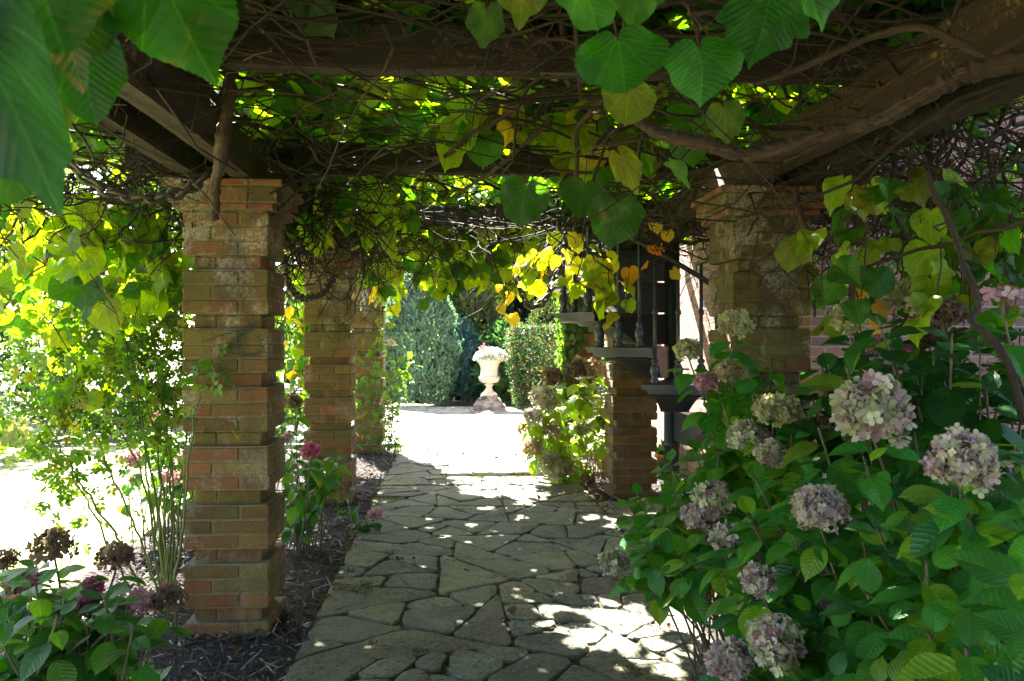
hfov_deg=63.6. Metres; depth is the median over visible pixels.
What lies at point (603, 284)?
vine shoot
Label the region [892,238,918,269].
vine shoot
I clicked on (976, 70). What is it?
woody vine
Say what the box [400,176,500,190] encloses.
woody vine
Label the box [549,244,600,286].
vine shoot
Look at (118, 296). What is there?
vine shoot
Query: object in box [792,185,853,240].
woody vine
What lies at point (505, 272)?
vine shoot
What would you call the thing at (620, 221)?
vine leaf
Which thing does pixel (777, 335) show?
brick pillar
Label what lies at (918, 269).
vine shoot
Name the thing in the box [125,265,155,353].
vine shoot
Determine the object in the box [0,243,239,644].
rose bush
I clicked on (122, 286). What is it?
vine shoot
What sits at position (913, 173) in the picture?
vine shoot
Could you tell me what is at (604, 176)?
vine shoot
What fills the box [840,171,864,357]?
woody vine
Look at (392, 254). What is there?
vine shoot
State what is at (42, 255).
vine shoot
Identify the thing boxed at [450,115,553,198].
woody vine
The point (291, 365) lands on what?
vine shoot
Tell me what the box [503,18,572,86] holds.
woody vine
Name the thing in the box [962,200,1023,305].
vine shoot
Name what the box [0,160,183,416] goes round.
broadleaf tree
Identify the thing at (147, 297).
vine shoot
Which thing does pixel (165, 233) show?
vine shoot
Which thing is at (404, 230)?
vine shoot
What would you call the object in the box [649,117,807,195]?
woody vine
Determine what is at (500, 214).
timber beam
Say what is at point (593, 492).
soil strip
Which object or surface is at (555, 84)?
woody vine
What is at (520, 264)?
vine shoot
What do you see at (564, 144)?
vine shoot
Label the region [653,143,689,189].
vine leaf
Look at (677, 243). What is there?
woody vine
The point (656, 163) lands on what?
vine shoot
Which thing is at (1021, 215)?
vine shoot
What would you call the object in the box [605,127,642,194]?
vine leaf
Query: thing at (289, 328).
broadleaf tree
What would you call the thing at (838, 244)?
woody vine
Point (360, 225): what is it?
woody vine
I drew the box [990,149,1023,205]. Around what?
vine shoot
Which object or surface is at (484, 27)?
vine leaf
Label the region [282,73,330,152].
woody vine
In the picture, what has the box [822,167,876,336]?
vine shoot
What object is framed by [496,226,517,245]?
vine shoot
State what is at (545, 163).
woody vine
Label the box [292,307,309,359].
vine shoot
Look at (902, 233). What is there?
vine shoot
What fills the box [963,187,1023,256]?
vine shoot
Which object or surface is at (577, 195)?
vine leaf
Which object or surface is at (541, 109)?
woody vine
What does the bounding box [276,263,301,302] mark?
vine shoot
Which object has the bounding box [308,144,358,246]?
woody vine
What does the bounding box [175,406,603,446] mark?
terrace pavement
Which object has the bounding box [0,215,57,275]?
vine shoot
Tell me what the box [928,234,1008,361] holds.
vine shoot
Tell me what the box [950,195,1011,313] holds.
vine shoot
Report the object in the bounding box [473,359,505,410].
garden urn
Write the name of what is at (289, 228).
vine shoot
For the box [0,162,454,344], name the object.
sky
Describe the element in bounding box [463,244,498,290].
vine shoot
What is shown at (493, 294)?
vine shoot
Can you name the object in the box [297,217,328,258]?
vine shoot
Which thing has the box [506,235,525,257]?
vine shoot
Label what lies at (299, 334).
vine shoot
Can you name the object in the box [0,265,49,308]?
vine shoot
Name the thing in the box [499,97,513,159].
vine shoot
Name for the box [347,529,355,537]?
fallen leaf
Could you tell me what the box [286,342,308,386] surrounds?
vine shoot
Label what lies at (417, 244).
vine shoot
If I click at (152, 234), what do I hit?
vine shoot
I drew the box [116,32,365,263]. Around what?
timber beam
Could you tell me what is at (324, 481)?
hydrangea bush
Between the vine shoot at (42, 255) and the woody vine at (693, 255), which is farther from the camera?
the woody vine at (693, 255)
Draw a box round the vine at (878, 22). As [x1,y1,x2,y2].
[0,0,1023,341]
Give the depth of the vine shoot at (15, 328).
4.94 m
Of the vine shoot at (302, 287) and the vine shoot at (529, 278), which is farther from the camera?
the vine shoot at (302, 287)
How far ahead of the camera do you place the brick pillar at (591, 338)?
11.43 m
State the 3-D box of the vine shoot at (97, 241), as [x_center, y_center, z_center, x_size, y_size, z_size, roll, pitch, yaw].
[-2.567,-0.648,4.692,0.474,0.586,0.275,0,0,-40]
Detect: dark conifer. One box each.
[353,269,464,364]
[456,185,553,356]
[502,273,609,389]
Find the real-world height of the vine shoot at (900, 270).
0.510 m
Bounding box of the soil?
[0,447,399,680]
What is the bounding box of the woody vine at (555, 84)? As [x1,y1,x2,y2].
[522,79,682,97]
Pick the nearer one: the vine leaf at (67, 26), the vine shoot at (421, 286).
the vine leaf at (67, 26)
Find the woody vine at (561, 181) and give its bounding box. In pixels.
[550,143,617,198]
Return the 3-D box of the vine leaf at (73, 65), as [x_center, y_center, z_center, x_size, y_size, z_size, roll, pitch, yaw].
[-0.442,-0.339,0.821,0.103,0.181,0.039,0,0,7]
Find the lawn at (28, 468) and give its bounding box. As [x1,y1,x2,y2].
[0,447,189,599]
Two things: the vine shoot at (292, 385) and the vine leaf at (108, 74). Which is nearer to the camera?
the vine leaf at (108, 74)
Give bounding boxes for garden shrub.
[0,318,80,421]
[0,414,43,448]
[20,355,182,438]
[275,335,309,435]
[536,310,609,390]
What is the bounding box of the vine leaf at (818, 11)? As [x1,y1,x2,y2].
[801,0,839,32]
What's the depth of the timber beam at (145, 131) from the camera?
3.58 m
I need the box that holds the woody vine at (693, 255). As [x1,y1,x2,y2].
[680,249,708,259]
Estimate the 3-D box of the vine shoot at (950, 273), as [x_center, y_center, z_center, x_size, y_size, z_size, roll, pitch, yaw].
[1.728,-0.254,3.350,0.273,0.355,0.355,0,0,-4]
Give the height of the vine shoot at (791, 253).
0.402 m
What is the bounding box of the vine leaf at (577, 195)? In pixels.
[557,161,606,218]
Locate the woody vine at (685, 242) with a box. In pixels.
[671,238,709,243]
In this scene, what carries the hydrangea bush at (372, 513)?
on the soil
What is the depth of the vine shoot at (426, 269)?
8.02 m
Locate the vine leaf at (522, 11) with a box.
[497,0,546,29]
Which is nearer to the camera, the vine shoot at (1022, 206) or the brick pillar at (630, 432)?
the vine shoot at (1022, 206)
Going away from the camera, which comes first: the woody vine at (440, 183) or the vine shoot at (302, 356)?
the woody vine at (440, 183)
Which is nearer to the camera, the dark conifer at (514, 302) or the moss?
the moss
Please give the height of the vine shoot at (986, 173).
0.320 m
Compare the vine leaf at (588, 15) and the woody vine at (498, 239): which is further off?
the woody vine at (498, 239)
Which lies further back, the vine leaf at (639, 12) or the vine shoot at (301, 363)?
the vine shoot at (301, 363)
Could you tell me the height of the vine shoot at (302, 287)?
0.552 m
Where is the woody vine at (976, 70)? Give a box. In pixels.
[633,49,1023,162]
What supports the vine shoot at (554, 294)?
hanging from the vine at (878, 22)
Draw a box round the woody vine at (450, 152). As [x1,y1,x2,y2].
[334,85,551,159]
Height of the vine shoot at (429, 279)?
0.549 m
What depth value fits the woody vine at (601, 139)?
3.23 m
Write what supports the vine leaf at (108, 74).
hanging from the vine at (878, 22)
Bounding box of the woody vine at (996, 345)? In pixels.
[923,172,1023,424]
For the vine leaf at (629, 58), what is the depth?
1.26 m
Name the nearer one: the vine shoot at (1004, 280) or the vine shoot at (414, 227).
the vine shoot at (1004, 280)
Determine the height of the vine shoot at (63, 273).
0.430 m
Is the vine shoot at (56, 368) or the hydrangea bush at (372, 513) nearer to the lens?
the vine shoot at (56, 368)
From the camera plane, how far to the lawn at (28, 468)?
7.71 m
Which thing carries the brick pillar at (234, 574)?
on the soil
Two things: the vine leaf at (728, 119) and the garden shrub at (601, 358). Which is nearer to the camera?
the vine leaf at (728, 119)
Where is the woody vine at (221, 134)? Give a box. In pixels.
[206,70,238,220]
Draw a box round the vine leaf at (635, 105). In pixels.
[601,82,657,124]
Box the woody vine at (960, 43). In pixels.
[755,22,992,86]
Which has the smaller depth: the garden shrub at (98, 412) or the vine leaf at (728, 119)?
the vine leaf at (728, 119)
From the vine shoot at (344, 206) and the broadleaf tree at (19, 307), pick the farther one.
the broadleaf tree at (19, 307)
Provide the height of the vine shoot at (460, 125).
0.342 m
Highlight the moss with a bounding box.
[320,469,644,676]
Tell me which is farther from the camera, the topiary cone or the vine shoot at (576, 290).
the topiary cone
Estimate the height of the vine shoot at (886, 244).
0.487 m
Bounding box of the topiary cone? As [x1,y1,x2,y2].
[524,297,556,385]
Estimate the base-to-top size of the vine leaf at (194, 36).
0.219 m
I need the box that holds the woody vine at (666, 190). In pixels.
[612,188,681,197]
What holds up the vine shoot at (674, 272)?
hanging from the vine at (878, 22)
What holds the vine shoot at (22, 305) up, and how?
hanging from the vine at (878, 22)
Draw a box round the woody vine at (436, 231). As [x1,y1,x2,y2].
[397,230,482,246]
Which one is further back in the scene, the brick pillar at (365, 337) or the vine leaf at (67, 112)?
the brick pillar at (365, 337)
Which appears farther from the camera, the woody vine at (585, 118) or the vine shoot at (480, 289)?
the vine shoot at (480, 289)
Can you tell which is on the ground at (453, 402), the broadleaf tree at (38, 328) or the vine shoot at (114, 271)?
the broadleaf tree at (38, 328)
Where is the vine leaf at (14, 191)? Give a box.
[0,177,32,204]
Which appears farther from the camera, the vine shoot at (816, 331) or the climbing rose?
the climbing rose
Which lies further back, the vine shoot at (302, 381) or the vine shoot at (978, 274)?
the vine shoot at (302, 381)
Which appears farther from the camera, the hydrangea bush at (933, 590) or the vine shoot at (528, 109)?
the vine shoot at (528, 109)
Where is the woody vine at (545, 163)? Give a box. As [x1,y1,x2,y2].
[541,159,549,177]
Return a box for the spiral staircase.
[545,190,718,475]
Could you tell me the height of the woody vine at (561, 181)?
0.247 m
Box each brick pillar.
[158,177,302,638]
[293,249,365,504]
[350,277,385,453]
[562,277,596,449]
[604,251,657,499]
[690,185,825,602]
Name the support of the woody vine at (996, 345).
hanging from the vine at (878, 22)
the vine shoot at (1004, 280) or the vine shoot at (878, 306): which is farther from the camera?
the vine shoot at (878, 306)
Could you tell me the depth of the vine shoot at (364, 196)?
5.92 m
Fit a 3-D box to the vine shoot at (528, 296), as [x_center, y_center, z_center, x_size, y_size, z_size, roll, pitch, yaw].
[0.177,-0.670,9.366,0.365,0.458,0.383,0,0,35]
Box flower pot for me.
[654,439,679,466]
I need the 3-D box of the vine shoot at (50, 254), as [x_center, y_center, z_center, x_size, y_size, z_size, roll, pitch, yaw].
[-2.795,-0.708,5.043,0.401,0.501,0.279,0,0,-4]
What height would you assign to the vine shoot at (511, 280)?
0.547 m
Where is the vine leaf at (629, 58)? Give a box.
[574,17,669,94]
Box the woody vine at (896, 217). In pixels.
[885,173,910,330]
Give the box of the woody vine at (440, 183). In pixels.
[412,120,448,199]
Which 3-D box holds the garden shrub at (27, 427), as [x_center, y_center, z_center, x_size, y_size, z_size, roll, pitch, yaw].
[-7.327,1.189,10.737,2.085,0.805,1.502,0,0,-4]
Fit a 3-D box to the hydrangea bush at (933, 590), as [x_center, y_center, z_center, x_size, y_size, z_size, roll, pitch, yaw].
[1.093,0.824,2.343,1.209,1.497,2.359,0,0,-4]
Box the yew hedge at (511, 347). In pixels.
[502,323,562,409]
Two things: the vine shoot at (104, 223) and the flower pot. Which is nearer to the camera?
the vine shoot at (104, 223)
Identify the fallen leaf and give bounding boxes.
[234,649,246,655]
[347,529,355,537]
[507,605,516,614]
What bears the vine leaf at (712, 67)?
hanging from the vine at (878, 22)
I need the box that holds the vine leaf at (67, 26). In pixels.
[27,0,116,54]
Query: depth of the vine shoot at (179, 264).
6.21 m
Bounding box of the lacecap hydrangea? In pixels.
[960,281,1023,389]
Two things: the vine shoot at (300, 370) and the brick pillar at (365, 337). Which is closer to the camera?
the vine shoot at (300, 370)
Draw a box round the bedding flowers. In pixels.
[473,343,509,360]
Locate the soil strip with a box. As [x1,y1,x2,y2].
[575,451,853,640]
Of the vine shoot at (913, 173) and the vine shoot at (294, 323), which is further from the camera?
the vine shoot at (294, 323)
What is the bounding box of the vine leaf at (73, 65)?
[50,7,115,93]
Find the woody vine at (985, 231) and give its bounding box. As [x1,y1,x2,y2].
[812,219,1023,316]
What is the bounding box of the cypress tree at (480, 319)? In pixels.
[425,279,502,396]
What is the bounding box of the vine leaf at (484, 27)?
[465,0,504,48]
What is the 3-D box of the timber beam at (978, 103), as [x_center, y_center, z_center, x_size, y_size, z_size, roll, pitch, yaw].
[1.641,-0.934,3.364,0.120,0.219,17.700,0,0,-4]
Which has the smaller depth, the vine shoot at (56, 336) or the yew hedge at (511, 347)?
the vine shoot at (56, 336)
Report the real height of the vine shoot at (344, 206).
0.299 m
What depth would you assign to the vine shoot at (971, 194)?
3.80 m
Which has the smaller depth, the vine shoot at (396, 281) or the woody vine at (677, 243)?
the woody vine at (677, 243)
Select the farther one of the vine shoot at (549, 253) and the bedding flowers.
the bedding flowers
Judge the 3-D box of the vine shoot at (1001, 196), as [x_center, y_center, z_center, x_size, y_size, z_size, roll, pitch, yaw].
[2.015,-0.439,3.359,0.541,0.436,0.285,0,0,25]
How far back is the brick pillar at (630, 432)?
7.99 m
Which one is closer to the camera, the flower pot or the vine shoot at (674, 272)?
the vine shoot at (674, 272)
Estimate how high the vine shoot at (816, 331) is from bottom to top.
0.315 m
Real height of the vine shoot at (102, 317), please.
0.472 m
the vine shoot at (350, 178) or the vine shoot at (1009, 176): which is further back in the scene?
the vine shoot at (350, 178)
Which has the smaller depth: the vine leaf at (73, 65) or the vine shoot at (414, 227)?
the vine leaf at (73, 65)
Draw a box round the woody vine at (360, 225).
[304,196,452,266]
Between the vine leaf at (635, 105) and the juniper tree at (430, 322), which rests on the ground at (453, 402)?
the juniper tree at (430, 322)
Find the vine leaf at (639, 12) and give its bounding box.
[617,0,664,24]
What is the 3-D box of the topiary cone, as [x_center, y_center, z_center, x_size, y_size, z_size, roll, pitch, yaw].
[0.961,-0.032,20.593,1.470,2.984,1.517,0,0,-4]
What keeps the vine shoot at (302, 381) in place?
attached to the brick pillar at (329, 376)
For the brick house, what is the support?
on the ground at (453, 402)
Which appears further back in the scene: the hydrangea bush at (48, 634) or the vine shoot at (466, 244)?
the vine shoot at (466, 244)
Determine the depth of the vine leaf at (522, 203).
3.00 m
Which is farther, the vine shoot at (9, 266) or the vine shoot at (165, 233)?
the vine shoot at (9, 266)
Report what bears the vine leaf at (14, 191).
hanging from the vine at (878, 22)
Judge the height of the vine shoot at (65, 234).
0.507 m
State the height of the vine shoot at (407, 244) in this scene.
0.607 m
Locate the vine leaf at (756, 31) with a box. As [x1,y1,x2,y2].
[716,0,810,69]
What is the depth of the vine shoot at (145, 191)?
5.91 m
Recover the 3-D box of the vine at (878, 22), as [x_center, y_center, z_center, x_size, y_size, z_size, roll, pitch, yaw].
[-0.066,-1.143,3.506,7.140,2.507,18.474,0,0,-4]
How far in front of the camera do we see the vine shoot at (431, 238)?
7.72 m
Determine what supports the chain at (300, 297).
hanging from the vine at (878, 22)
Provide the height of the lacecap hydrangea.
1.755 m
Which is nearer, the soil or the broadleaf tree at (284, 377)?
the soil
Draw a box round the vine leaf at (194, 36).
[100,0,239,88]
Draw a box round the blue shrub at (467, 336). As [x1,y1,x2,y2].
[427,314,483,401]
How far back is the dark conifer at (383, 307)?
24.44 m
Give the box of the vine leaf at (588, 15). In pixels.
[555,0,619,31]
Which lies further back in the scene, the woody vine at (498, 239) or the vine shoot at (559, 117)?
the woody vine at (498, 239)
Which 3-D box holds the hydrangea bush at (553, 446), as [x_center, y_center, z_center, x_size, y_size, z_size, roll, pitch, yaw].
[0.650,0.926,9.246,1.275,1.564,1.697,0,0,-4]
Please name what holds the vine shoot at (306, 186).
hanging from the vine at (878, 22)
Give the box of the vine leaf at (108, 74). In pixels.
[51,34,128,128]
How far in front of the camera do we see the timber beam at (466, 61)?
3.15 m
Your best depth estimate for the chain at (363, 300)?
10.88 m
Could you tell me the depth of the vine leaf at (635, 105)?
1.62 m
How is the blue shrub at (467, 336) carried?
on the ground at (453, 402)
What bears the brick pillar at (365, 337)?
on the soil
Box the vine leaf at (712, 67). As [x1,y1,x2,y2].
[661,3,744,107]
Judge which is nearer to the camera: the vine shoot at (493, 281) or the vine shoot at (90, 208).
the vine shoot at (90, 208)
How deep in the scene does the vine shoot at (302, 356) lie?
9.13 m
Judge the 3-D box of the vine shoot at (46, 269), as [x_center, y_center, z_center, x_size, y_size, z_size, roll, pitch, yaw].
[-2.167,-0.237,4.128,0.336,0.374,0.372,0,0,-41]
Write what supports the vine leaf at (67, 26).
hanging from the vine at (878, 22)
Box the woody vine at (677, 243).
[646,235,695,245]
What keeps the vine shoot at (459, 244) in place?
hanging from the vine at (878, 22)
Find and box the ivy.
[552,293,597,442]
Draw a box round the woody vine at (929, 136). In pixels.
[927,132,934,158]
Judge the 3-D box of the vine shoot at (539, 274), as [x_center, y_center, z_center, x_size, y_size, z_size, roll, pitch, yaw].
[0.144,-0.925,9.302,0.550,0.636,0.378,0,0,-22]
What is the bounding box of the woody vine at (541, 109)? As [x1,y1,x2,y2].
[328,80,585,171]
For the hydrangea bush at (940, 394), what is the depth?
2.50 m
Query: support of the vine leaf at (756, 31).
hanging from the vine at (878, 22)
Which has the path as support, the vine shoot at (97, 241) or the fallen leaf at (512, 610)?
the fallen leaf at (512, 610)
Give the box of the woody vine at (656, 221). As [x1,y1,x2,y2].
[562,202,679,227]
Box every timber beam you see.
[93,96,356,274]
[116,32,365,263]
[125,142,836,178]
[179,17,905,85]
[296,232,597,249]
[385,206,590,226]
[565,0,1023,275]
[579,71,1023,276]
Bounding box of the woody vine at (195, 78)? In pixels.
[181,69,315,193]
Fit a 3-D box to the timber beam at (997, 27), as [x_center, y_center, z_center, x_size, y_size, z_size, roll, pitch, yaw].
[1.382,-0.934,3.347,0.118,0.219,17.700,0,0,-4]
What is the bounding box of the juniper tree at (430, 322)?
[382,272,462,404]
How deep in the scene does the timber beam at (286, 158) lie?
5.13 m
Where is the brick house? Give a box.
[651,102,1023,523]
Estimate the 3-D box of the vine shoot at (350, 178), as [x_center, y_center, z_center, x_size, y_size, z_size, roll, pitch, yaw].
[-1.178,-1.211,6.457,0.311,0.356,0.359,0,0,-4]
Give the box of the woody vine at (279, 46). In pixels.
[236,4,340,100]
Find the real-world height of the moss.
0.030 m
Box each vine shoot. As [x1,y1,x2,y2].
[0,192,37,243]
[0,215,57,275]
[0,230,27,318]
[0,240,42,334]
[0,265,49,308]
[0,309,30,385]
[2,218,27,276]
[3,220,27,263]
[9,241,51,338]
[16,200,84,273]
[21,299,106,429]
[23,230,55,292]
[32,256,121,329]
[40,203,106,275]
[40,251,72,327]
[44,195,75,262]
[44,228,119,324]
[45,238,122,336]
[46,319,118,375]
[52,275,101,359]
[53,221,116,327]
[74,171,181,305]
[78,252,130,328]
[79,276,133,394]
[85,200,158,277]
[101,254,143,339]
[102,219,147,279]
[109,186,152,266]
[112,189,165,271]
[117,274,146,332]
[122,245,193,324]
[125,171,180,243]
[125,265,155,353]
[136,226,194,285]
[163,242,186,314]
[274,289,300,327]
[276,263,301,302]
[280,309,304,348]
[284,209,312,243]
[285,359,309,405]
[286,306,308,344]
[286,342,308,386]
[287,347,303,391]
[289,267,308,293]
[289,372,309,394]
[290,324,305,358]
[291,345,309,374]
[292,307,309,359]
[293,174,319,193]
[294,267,308,293]
[297,188,355,248]
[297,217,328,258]
[300,372,309,396]
[313,183,388,232]
[347,177,368,192]
[350,222,397,261]
[356,266,396,305]
[357,176,387,207]
[367,275,404,317]
[372,194,420,251]
[375,228,410,278]
[381,256,408,301]
[383,184,416,237]
[392,236,412,265]
[403,230,427,256]
[405,248,438,294]
[411,246,450,291]
[415,260,463,310]
[418,252,442,300]
[423,199,478,255]
[429,200,462,255]
[435,92,527,171]
[436,243,474,295]
[437,228,465,253]
[437,252,471,294]
[454,226,474,252]
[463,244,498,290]
[466,226,492,259]
[470,248,500,296]
[474,266,505,297]
[475,203,501,250]
[476,267,507,306]
[481,236,514,283]
[489,255,518,300]
[495,278,519,327]
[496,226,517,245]
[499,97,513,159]
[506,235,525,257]
[508,279,539,299]
[511,236,546,279]
[511,264,558,297]
[512,256,547,298]
[514,94,558,144]
[519,226,545,268]
[519,231,574,295]
[524,106,537,137]
[529,101,563,148]
[535,228,549,248]
[536,113,608,183]
[539,232,584,278]
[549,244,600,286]
[551,85,615,143]
[564,101,656,186]
[566,262,613,303]
[580,247,619,290]
[580,271,635,319]
[602,265,638,330]
[641,239,680,281]
[647,217,673,257]
[650,103,711,170]
[654,83,714,167]
[774,177,908,294]
[800,213,883,310]
[810,286,868,336]
[811,163,967,305]
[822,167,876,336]
[828,291,890,338]
[860,202,916,270]
[868,204,950,324]
[882,163,948,256]
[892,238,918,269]
[894,165,957,279]
[901,123,988,252]
[901,230,965,299]
[903,200,997,347]
[919,174,978,275]
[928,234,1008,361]
[934,181,1023,274]
[940,163,988,206]
[946,258,1016,330]
[949,210,1011,293]
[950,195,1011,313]
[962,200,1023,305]
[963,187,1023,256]
[970,140,1022,213]
[977,173,1019,230]
[986,203,1023,274]
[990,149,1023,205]
[994,251,1023,341]
[1005,154,1021,192]
[1005,213,1023,327]
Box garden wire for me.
[201,319,290,362]
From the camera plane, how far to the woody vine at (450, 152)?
3.74 m
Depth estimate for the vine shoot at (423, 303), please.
8.00 m
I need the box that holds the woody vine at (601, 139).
[590,106,667,154]
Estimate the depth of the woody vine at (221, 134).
3.48 m
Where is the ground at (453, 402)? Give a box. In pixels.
[0,345,609,447]
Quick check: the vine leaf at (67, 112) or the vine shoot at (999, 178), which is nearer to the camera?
the vine leaf at (67, 112)
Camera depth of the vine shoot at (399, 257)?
9.24 m
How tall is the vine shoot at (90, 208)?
0.744 m
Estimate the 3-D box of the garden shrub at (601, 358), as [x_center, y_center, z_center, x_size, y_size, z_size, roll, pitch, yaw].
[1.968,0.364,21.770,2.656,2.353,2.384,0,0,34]
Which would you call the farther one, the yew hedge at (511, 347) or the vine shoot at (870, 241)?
the yew hedge at (511, 347)
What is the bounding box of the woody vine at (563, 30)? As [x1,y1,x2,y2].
[553,0,569,47]
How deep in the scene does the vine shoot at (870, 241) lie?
3.87 m
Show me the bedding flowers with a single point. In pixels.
(490, 353)
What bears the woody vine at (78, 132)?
attached to the vine at (878, 22)
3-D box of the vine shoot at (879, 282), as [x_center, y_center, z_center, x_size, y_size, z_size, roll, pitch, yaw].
[1.481,-0.394,3.274,0.500,0.554,0.356,0,0,8]
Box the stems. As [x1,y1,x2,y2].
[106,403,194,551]
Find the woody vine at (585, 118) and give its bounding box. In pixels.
[573,100,603,176]
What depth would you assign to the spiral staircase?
7.12 m
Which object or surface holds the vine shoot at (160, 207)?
hanging from the vine at (878, 22)
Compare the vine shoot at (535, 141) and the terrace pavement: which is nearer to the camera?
the vine shoot at (535, 141)
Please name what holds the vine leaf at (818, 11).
hanging from the vine at (878, 22)
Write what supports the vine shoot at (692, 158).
hanging from the vine at (878, 22)
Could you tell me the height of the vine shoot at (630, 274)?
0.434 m
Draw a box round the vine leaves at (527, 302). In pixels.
[514,217,574,309]
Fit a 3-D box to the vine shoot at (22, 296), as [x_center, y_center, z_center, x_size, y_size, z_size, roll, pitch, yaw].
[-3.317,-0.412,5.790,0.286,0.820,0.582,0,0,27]
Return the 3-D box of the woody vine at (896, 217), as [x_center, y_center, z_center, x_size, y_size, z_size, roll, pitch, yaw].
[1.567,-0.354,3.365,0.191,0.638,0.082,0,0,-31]
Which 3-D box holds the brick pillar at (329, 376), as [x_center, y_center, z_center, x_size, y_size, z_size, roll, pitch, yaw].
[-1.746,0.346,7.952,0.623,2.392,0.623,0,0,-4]
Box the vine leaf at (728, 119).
[705,90,745,143]
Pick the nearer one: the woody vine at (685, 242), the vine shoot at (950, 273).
the vine shoot at (950, 273)
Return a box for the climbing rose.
[351,316,422,456]
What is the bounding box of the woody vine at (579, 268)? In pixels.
[560,233,593,312]
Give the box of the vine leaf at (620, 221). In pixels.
[586,181,645,249]
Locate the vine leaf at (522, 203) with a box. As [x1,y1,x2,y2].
[499,154,550,226]
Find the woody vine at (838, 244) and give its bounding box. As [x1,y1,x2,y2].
[821,208,840,330]
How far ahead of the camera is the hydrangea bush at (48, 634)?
2.28 m
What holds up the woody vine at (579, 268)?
hanging from the vine at (878, 22)
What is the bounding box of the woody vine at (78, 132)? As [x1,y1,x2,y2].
[71,122,94,161]
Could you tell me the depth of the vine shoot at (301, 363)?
8.71 m
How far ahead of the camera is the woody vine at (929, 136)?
3.79 m
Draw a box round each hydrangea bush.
[0,526,192,680]
[276,393,353,561]
[336,492,382,537]
[515,354,609,484]
[597,308,826,680]
[691,369,1023,680]
[782,277,1023,524]
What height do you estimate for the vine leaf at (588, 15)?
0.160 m
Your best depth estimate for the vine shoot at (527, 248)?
7.68 m
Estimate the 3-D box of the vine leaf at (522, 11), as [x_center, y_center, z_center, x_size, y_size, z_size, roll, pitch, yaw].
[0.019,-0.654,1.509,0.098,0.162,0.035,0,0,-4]
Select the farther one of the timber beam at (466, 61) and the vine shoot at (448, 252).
the vine shoot at (448, 252)
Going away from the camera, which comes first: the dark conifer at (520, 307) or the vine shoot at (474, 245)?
the vine shoot at (474, 245)
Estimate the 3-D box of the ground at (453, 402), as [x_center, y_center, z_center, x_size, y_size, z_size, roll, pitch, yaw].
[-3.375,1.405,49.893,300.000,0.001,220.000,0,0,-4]
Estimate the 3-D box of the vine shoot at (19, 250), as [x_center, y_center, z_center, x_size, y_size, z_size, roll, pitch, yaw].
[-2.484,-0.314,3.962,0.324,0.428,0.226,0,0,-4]
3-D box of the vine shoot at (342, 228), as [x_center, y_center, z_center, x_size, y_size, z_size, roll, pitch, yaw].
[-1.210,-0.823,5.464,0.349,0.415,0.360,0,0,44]
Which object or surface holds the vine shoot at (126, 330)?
hanging from the vine at (878, 22)
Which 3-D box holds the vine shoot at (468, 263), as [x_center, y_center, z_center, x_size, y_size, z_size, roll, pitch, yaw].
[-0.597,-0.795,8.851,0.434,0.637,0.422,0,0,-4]
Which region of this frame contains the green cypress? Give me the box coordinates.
[469,314,544,402]
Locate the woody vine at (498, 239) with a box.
[462,231,519,261]
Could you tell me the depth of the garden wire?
4.31 m
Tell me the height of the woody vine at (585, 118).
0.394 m
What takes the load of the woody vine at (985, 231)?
attached to the vine at (878, 22)
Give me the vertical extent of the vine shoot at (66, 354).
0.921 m
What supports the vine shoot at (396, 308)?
hanging from the vine at (878, 22)
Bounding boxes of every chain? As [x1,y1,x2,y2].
[67,159,209,204]
[280,256,335,302]
[360,290,367,310]
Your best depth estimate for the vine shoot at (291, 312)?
8.07 m
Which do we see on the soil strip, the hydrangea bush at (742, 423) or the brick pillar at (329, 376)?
the hydrangea bush at (742, 423)
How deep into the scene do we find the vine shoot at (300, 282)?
8.38 m
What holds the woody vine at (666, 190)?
attached to the vine at (878, 22)
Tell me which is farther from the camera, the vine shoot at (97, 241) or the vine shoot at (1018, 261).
the vine shoot at (97, 241)
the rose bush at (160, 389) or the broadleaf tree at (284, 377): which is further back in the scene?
the broadleaf tree at (284, 377)
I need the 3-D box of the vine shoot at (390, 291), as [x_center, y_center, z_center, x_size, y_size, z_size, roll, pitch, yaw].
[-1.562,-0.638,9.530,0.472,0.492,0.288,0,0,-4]
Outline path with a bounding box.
[283,442,712,680]
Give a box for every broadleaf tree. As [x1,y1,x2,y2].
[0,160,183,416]
[0,168,84,351]
[1,172,95,372]
[157,212,350,381]
[181,259,297,381]
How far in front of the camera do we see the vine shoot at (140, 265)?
5.71 m
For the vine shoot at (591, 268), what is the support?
hanging from the vine at (878, 22)
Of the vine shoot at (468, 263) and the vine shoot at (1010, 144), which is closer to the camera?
the vine shoot at (1010, 144)
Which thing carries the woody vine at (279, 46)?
attached to the vine at (878, 22)
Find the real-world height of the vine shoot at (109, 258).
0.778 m
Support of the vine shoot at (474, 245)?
hanging from the vine at (878, 22)
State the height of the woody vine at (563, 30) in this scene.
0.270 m
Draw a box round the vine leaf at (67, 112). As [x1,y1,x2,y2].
[61,102,72,140]

